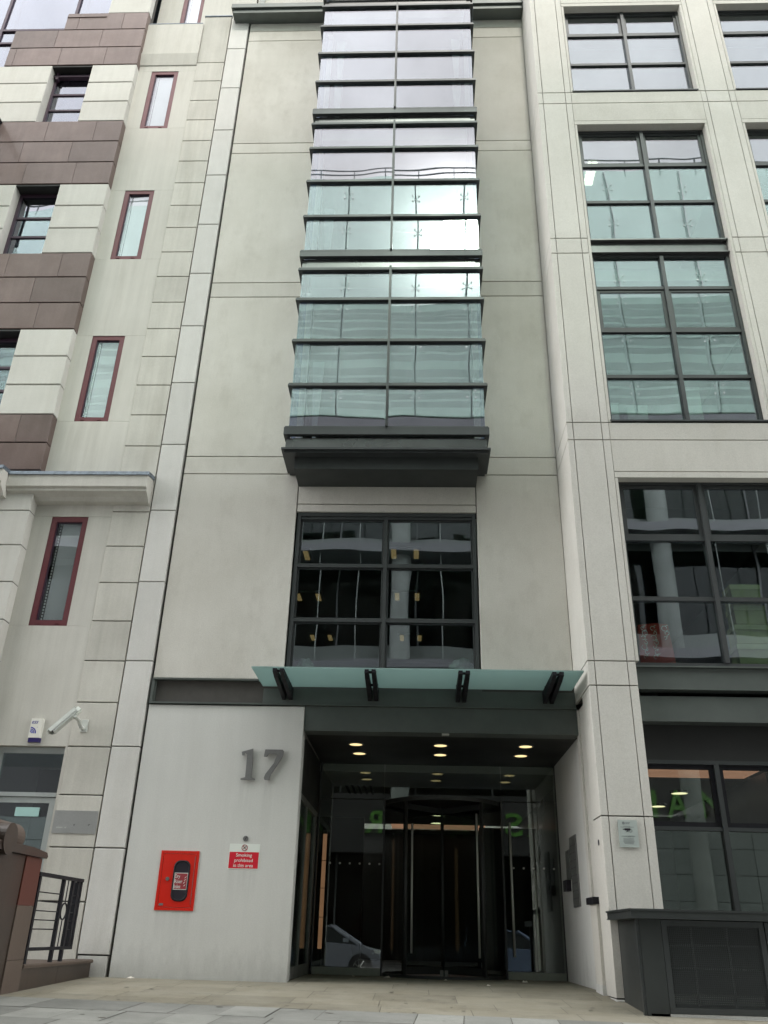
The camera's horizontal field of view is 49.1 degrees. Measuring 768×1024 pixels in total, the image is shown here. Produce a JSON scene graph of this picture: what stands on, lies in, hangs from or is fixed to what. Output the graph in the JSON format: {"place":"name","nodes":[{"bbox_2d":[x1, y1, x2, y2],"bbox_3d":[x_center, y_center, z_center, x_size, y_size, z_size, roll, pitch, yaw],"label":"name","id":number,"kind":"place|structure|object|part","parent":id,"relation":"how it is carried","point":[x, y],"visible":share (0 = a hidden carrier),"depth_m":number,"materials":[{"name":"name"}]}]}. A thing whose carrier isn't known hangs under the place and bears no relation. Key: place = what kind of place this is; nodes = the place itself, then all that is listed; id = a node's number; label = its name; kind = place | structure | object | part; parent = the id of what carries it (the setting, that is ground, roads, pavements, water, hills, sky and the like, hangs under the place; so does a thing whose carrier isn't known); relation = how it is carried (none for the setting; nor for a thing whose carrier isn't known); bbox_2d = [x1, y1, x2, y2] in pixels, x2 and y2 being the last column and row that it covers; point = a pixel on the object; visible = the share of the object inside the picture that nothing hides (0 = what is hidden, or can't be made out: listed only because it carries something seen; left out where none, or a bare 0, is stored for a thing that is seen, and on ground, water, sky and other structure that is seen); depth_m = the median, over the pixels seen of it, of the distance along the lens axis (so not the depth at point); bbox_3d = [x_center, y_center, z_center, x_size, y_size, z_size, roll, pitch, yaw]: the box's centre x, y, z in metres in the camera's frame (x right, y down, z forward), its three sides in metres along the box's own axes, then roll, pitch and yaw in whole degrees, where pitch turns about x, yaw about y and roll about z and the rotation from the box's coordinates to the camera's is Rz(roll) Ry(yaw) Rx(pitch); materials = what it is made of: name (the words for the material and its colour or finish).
{"place":"outdoors","nodes":[
{"label":"outdoors","id":0,"kind":"place"},
{"bbox_2d":[316,830,327,966],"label":"light column","id":1,"kind":"structure","parent":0,"point":[320,928],"depth_m":13.41,"materials":[{"name":"paint"}]},
{"bbox_2d":[0,996,649,1023],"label":"pavement","id":2,"kind":"structure","parent":0,"point":[32,1013],"depth_m":7.59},
{"bbox_2d":[98,982,614,1017],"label":"gum stains","id":3,"kind":"object","parent":2,"relation":"on","point":[302,1009],"visible":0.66,"depth_m":8.28,"materials":[{"name":"grey"}]},
{"bbox_2d":[0,974,767,1023],"bbox_3d":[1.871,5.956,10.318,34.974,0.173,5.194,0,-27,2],"label":"forecourt","id":4,"kind":"structure","parent":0,"point":[338,993],"depth_m":9.18,"materials":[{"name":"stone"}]},
{"bbox_2d":[0,819,92,994],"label":"granite wall","id":5,"kind":"structure","parent":4,"relation":"on","point":[20,865],"depth_m":8.74,"materials":[{"name":"red stone"}]},
{"bbox_2d":[23,872,84,963],"bbox_3d":[-3.790,4.631,9.594,0.110,0.891,1.360,0,-27,2],"label":"stair railing","id":6,"kind":"object","parent":5,"relation":"on","point":[71,915],"visible":1,"depth_m":9.79,"materials":[{"name":"black metal"}]},
{"bbox_2d":[0,0,258,976],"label":"stone building","id":7,"kind":"structure","parent":4,"relation":"on","point":[118,118],"depth_m":14.97,"materials":[{"name":"beige stone"}]},
{"bbox_2d":[0,329,21,403],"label":"window","id":8,"kind":"structure","parent":7,"relation":"in","point":[7,346],"depth_m":15.21,"materials":[{"name":"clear glass"}]},
{"bbox_2d":[14,807,39,816],"bbox_3d":[-4.945,4.153,11.655,0.340,0.120,0.002,0,-27,2],"label":"paper notice","id":9,"kind":"object","parent":7,"relation":"attached to","point":[26,811],"visible":1,"depth_m":11.65,"materials":[{"name":"white paper"}]},
{"bbox_2d":[1,184,60,253],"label":"window","id":10,"kind":"structure","parent":7,"relation":"in","point":[28,228],"depth_m":16.72,"materials":[{"name":"black glass"}]},
{"bbox_2d":[0,747,64,871],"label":"door","id":11,"kind":"structure","parent":7,"relation":"in","point":[44,797],"depth_m":12.03,"materials":[{"name":"grey metal"}]},
{"bbox_2d":[28,718,44,742],"bbox_3d":[-4.979,3.123,12.024,0.191,0.330,0.057,0,-27,2],"label":"alarm box","id":12,"kind":"object","parent":7,"relation":"attached to","point":[36,730],"visible":1,"depth_m":12.00,"materials":[{"name":"white plastic"}]},
{"bbox_2d":[29,517,88,625],"bbox_3d":[-5.084,0.948,13.276,0.593,1.844,0.215,0,-27,2],"label":"window","id":13,"kind":"structure","parent":7,"relation":"in","point":[59,569],"depth_m":13.24,"materials":[{"name":"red glass"}]},
{"bbox_2d":[41,65,92,121],"bbox_3d":[-6.841,-8.911,18.227,0.910,1.800,0.388,0,-27,2],"label":"window","id":14,"kind":"structure","parent":7,"relation":"in","point":[65,99],"depth_m":18.35,"materials":[{"name":"clear glass"}]},
{"bbox_2d":[47,706,88,734],"bbox_3d":[-4.400,2.944,11.809,0.255,0.421,0.608,-21,-34,37],"label":"security camera","id":15,"kind":"object","parent":7,"relation":"attached to","point":[65,719],"visible":1,"depth_m":11.76,"materials":[{"name":"white plastic"}]},
{"bbox_2d":[51,810,98,833],"bbox_3d":[-4.204,4.221,11.452,0.604,0.295,0.011,0,-27,2],"label":"sign","id":16,"kind":"object","parent":7,"relation":"attached to","point":[74,822],"visible":1,"depth_m":11.45,"materials":[{"name":"grey metal"}]},
{"bbox_2d":[74,336,124,420],"bbox_3d":[-4.998,-2.325,14.921,0.593,1.832,0.215,0,-27,2],"label":"window","id":17,"kind":"structure","parent":7,"relation":"in","point":[99,381],"depth_m":14.90,"materials":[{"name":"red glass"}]},
{"bbox_2d":[111,191,153,258],"bbox_3d":[-4.912,-5.592,16.563,0.593,1.818,0.215,0,-27,2],"label":"window","id":18,"kind":"structure","parent":7,"relation":"in","point":[135,212],"depth_m":16.55,"materials":[{"name":"clear glass"}]},
{"bbox_2d":[140,72,178,128],"bbox_3d":[-4.827,-8.832,18.192,0.593,1.818,0.215,0,-27,2],"label":"window","id":19,"kind":"structure","parent":7,"relation":"in","point":[158,104],"depth_m":18.18,"materials":[{"name":"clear glass"}]},
{"bbox_2d":[180,0,204,22],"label":"window","id":20,"kind":"structure","parent":7,"relation":"in","point":[192,10],"depth_m":20.04,"materials":[{"name":"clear glass"}]},
{"bbox_2d":[109,0,767,1001],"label":"office building","id":21,"kind":"structure","parent":4,"relation":"on","point":[457,308],"depth_m":14.55,"materials":[{"name":"stone"}]},
{"bbox_2d":[154,850,199,910],"bbox_3d":[-2.727,4.852,11.086,0.512,0.722,0.028,0,-27,2],"label":"dry riser cabinet","id":22,"kind":"object","parent":21,"relation":"attached to","point":[176,883],"visible":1,"depth_m":11.08,"materials":[{"name":"red metal"}]},
{"bbox_3d":[-2.727,4.856,11.094,0.436,0.646,0.010,0,-27,2],"label":"door","id":23,"kind":"part","parent":22,"relation":"part of","materials":[{"name":"red metal"}]},
{"bbox_2d":[228,844,259,869],"bbox_3d":[-1.864,4.586,11.199,0.408,0.314,0.007,0,-27,2],"label":"smoking sign","id":24,"kind":"object","parent":21,"relation":"attached to","point":[243,856],"visible":1,"depth_m":11.20,"materials":[{"name":"red plastic"}]},
{"bbox_2d":[240,749,283,779],"bbox_3d":[-1.700,3.516,11.711,0.589,0.424,0.045,0,-27,2],"label":"house number","id":25,"kind":"object","parent":21,"relation":"attached to","point":[249,762],"visible":1,"depth_m":11.71,"materials":[{"name":"grey metal"}]},
{"bbox_2d":[289,793,317,979],"bbox_3d":[-1.176,5.462,12.265,0.048,2.315,2.230,0,-27,2],"label":"side door","id":26,"kind":"structure","parent":21,"relation":"in","point":[297,970],"depth_m":12.56,"materials":[{"name":"metal"}]},
{"bbox_2d":[296,658,313,666],"bbox_3d":[-1.203,2.399,12.751,0.310,0.362,0.219,0,-27,2],"label":"plastic bag","id":27,"kind":"object","parent":21,"relation":"on","point":[304,662],"visible":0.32,"depth_m":12.73,"materials":[{"name":"white plastic"}]},
{"bbox_2d":[300,548,312,560],"bbox_3d":[-1.632,0.785,15.518,0.600,0.046,0.520,0,-27,2],"label":"ceiling luminaire","id":28,"kind":"object","parent":21,"relation":"attached to","point":[306,554],"visible":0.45,"depth_m":15.49,"materials":[{"name":"yellow"}]},
{"bbox_2d":[297,591,323,601],"bbox_3d":[-1.560,1.752,17.437,0.600,0.046,0.520,0,-27,2],"label":"ceiling luminaire","id":29,"kind":"object","parent":21,"relation":"attached to","point":[309,596],"visible":0.79,"depth_m":17.39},
{"bbox_2d":[308,632,334,640],"bbox_3d":[-1.472,2.943,19.802,0.600,0.046,0.520,0,-27,2],"label":"ceiling luminaire","id":30,"kind":"object","parent":21,"relation":"attached to","point":[314,636],"visible":1,"depth_m":19.73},
{"bbox_2d":[348,742,363,745],"bbox_3d":[-0.424,3.514,12.720,0.240,0.011,0.240,0,-27,2],"label":"downlight","id":31,"kind":"object","parent":21,"relation":"attached to","point":[356,744],"visible":1,"depth_m":12.71,"materials":[{"name":"metal"}]},
{"bbox_2d":[345,785,373,794],"bbox_3d":[-0.453,5.240,15.863,0.480,0.017,1.000,0,-27,2],"label":"extract grille","id":32,"kind":"object","parent":21,"relation":"attached to","point":[359,788],"visible":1,"depth_m":15.77,"materials":[{"name":"black metal"}]},
{"bbox_2d":[352,752,366,754],"bbox_3d":[-0.391,3.833,13.353,0.240,0.011,0.240,0,-27,2],"label":"downlight","id":33,"kind":"object","parent":21,"relation":"attached to","point":[359,753],"visible":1,"depth_m":13.34,"materials":[{"name":"metal"}]},
{"bbox_2d":[286,513,479,668],"bbox_3d":[0.006,1.265,12.896,2.840,2.735,0.120,0,-27,2],"label":"window","id":34,"kind":"structure","parent":21,"relation":"in","point":[386,518],"depth_m":13.04,"materials":[{"name":"grey paint"}]},
{"bbox_2d":[281,0,490,486],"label":"bay window","id":35,"kind":"structure","parent":21,"relation":"in","point":[314,462],"depth_m":14.90,"materials":[{"name":"grey paint"}]},
{"bbox_2d":[389,546,421,559],"bbox_3d":[0.384,0.752,15.347,0.600,0.046,0.520,0,-27,2],"label":"ceiling luminaire","id":36,"kind":"object","parent":21,"relation":"attached to","point":[404,552],"visible":0.91,"depth_m":15.29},
{"bbox_2d":[392,590,421,600],"bbox_3d":[0.476,1.728,17.283,0.600,0.046,0.520,0,-27,2],"label":"ceiling luminaire","id":37,"kind":"object","parent":21,"relation":"attached to","point":[406,595],"visible":1,"depth_m":17.21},
{"bbox_2d":[398,633,423,641],"bbox_3d":[0.625,2.933,19.673,0.600,0.046,0.520,0,-27,2],"label":"ceiling luminaire","id":38,"kind":"object","parent":21,"relation":"attached to","point":[414,637],"visible":1,"depth_m":19.61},
{"bbox_2d":[429,821,444,823],"bbox_3d":[1.265,7.410,20.083,0.360,0.050,0.360,0,-27,2],"label":"disc lamp","id":39,"kind":"object","parent":21,"relation":"attached to","point":[434,822],"visible":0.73,"depth_m":19.97,"materials":[{"name":"yellow metal"}]},
{"bbox_2d":[391,824,484,829],"bbox_3d":[1.356,7.910,21.172,2.340,0.020,1.160,0,-27,2],"label":"cove light","id":40,"kind":"object","parent":21,"relation":"attached to","point":[447,827],"visible":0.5,"depth_m":21.21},
{"bbox_2d":[432,744,447,747],"bbox_3d":[0.849,3.513,12.651,0.240,0.011,0.240,0,-27,2],"label":"downlight","id":41,"kind":"object","parent":21,"relation":"attached to","point":[440,745],"visible":1,"depth_m":12.64,"materials":[{"name":"metal"}]},
{"bbox_2d":[433,753,447,756],"bbox_3d":[0.888,3.841,13.302,0.240,0.011,0.240,0,-27,2],"label":"downlight","id":42,"kind":"object","parent":21,"relation":"attached to","point":[440,754],"visible":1,"depth_m":13.27,"materials":[{"name":"metal"}]},
{"bbox_2d":[382,795,505,979],"bbox_3d":[0.946,6.046,13.567,1.980,2.540,1.980,0,-27,2],"label":"revolving door","id":43,"kind":"structure","parent":21,"relation":"in","point":[411,806],"depth_m":13.24,"materials":[{"name":"black glass"}]},
{"bbox_2d":[448,657,473,668],"bbox_3d":[1.169,2.400,12.665,0.429,0.395,0.303,0,-27,2],"label":"plastic bag","id":44,"kind":"object","parent":21,"relation":"on","point":[462,663],"visible":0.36,"depth_m":12.61,"materials":[{"name":"white plastic"}]},
{"bbox_2d":[513,754,528,757],"bbox_3d":[2.151,3.835,13.224,0.240,0.011,0.240,0,-27,2],"label":"downlight","id":45,"kind":"object","parent":21,"relation":"attached to","point":[520,755],"visible":1,"depth_m":13.20,"materials":[{"name":"metal"}]},
{"bbox_2d":[518,745,533,748],"bbox_3d":[2.117,3.507,12.573,0.240,0.011,0.240,0,-27,2],"label":"downlight","id":46,"kind":"object","parent":21,"relation":"attached to","point":[525,746],"visible":1,"depth_m":12.56,"materials":[{"name":"metal"}]},
{"bbox_2d":[563,849,571,891],"bbox_3d":[2.727,5.353,12.550,0.072,0.560,0.400,0,-27,2],"label":"entry intercom","id":47,"kind":"object","parent":21,"relation":"attached to","point":[567,885],"visible":0.97,"depth_m":12.47,"materials":[{"name":"metal"}]},
{"bbox_2d":[569,834,580,907],"bbox_3d":[2.732,5.144,12.051,0.023,0.935,0.520,0,-27,2],"label":"name plaque","id":48,"kind":"object","parent":21,"relation":"attached to","point":[575,872],"visible":1,"depth_m":12.00,"materials":[{"name":"grey metal"}]},
{"bbox_2d":[583,159,605,187],"bbox_3d":[4.182,-6.858,17.078,0.500,0.058,0.700,0,-27,2],"label":"ceiling luminaire","id":49,"kind":"object","parent":21,"relation":"attached to","point":[592,179],"visible":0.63,"depth_m":17.11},
{"bbox_2d":[586,897,607,995],"bbox_3d":[2.632,5.369,10.372,0.109,1.120,0.440,0,-27,2],"label":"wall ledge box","id":50,"kind":"object","parent":21,"relation":"attached to","point":[593,902],"visible":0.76,"depth_m":10.32,"materials":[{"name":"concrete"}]},
{"bbox_2d":[610,403,619,418],"bbox_3d":[3.649,-1.424,13.354,0.156,0.600,0.218,0,-27,2],"label":"archive box","id":51,"kind":"object","parent":21,"relation":"on","point":[614,411],"visible":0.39,"depth_m":13.33,"materials":[{"name":"white cardboard"}]},
{"bbox_2d":[617,820,638,847],"bbox_3d":[2.962,3.900,10.201,0.232,0.310,0.024,0,-27,2],"label":"surveillance notice","id":52,"kind":"object","parent":21,"relation":"attached to","point":[628,832],"visible":1,"depth_m":10.19,"materials":[{"name":"silver metal"}]},
{"bbox_2d":[564,11,698,92],"bbox_3d":[4.871,-9.238,16.898,2.402,2.660,0.275,0,-27,2],"label":"window","id":53,"kind":"structure","parent":21,"relation":"in","point":[623,35],"depth_m":17.16,"materials":[{"name":"grey paint"}]},
{"bbox_2d":[623,405,648,418],"bbox_3d":[4.008,-1.399,13.328,0.336,0.550,0.218,0,-27,2],"label":"archive box","id":54,"kind":"object","parent":21,"relation":"on","point":[635,411],"visible":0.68,"depth_m":13.31,"materials":[{"name":"white cardboard"}]},
{"bbox_2d":[578,130,724,238],"bbox_3d":[4.787,-5.938,15.315,2.362,2.800,0.140,0,-27,2],"label":"window","id":55,"kind":"structure","parent":21,"relation":"in","point":[643,165],"depth_m":15.51,"materials":[{"name":"grey paint"}]},
{"bbox_2d":[636,623,675,662],"bbox_3d":[3.723,1.819,11.566,0.470,0.565,0.149,0,-27,2],"label":"patterned bag","id":56,"kind":"object","parent":21,"relation":"on","point":[654,643],"visible":0.99,"depth_m":11.50,"materials":[{"name":"paper"}]},
{"bbox_2d":[651,803,666,807],"bbox_3d":[5.692,6.103,17.496,0.360,0.050,0.360,0,-27,2],"label":"disc lamp","id":57,"kind":"object","parent":21,"relation":"attached to","point":[658,805],"visible":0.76,"depth_m":17.38,"materials":[{"name":"yellow metal"}]},
{"bbox_2d":[669,789,689,794],"bbox_3d":[5.583,5.298,15.900,0.360,0.050,0.360,0,-27,2],"label":"disc lamp","id":58,"kind":"object","parent":21,"relation":"attached to","point":[679,792],"visible":1,"depth_m":15.82,"materials":[{"name":"yellow metal"}]},
{"bbox_2d":[592,254,767,422],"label":"window","id":59,"kind":"structure","parent":21,"relation":"in","point":[671,330],"depth_m":13.82,"materials":[{"name":"grey paint"}]},
{"bbox_2d":[678,387,703,419],"bbox_3d":[4.902,-1.550,13.371,0.276,0.900,0.218,0,-27,2],"label":"archive box","id":60,"kind":"object","parent":21,"relation":"on","point":[694,403],"visible":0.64,"depth_m":13.35,"materials":[{"name":"white cardboard"}]},
{"bbox_2d":[618,482,767,666],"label":"window","id":61,"kind":"structure","parent":21,"relation":"in","point":[704,537],"depth_m":12.11,"materials":[{"name":"grey paint"}]},
{"bbox_2d":[648,769,758,778],"bbox_3d":[4.697,4.367,14.150,3.000,0.020,1.000,0,-27,2],"label":"cove light","id":62,"kind":"object","parent":21,"relation":"attached to","point":[693,773],"visible":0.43,"depth_m":14.20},
{"bbox_2d":[647,760,767,910],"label":"window","id":63,"kind":"structure","parent":21,"relation":"in","point":[723,824],"depth_m":10.66,"materials":[{"name":"grey paint"}]},
{"bbox_2d":[717,10,767,90],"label":"window","id":64,"kind":"structure","parent":21,"relation":"in","point":[734,13],"depth_m":17.12,"materials":[{"name":"grey paint"}]},
{"bbox_2d":[729,644,767,663],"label":"storage box","id":65,"kind":"object","parent":21,"relation":"on","point":[748,653],"visible":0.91,"depth_m":11.42,"materials":[{"name":"white plastic"}]},
{"bbox_2d":[726,624,767,648],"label":"storage box","id":66,"kind":"object","parent":65,"relation":"on","point":[747,633],"visible":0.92,"depth_m":11.54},
{"bbox_2d":[725,605,766,627],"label":"storage box","id":67,"kind":"object","parent":66,"relation":"on","point":[745,614],"visible":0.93,"depth_m":11.67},
{"bbox_2d":[722,584,761,610],"bbox_3d":[5.077,1.221,11.916,0.424,0.292,0.315,0,-27,2],"label":"storage box","id":68,"kind":"object","parent":67,"relation":"on","point":[740,590],"visible":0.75,"depth_m":11.81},
{"bbox_2d":[747,129,767,205],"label":"window","id":69,"kind":"structure","parent":21,"relation":"in","point":[757,132],"depth_m":15.80,"materials":[{"name":"grey paint"}]},
{"bbox_2d":[606,908,767,1021],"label":"grille enclosure","id":70,"kind":"object","parent":4,"relation":"on","point":[710,964],"visible":0.99,"depth_m":8.69,"materials":[{"name":"metal"}]}
]}

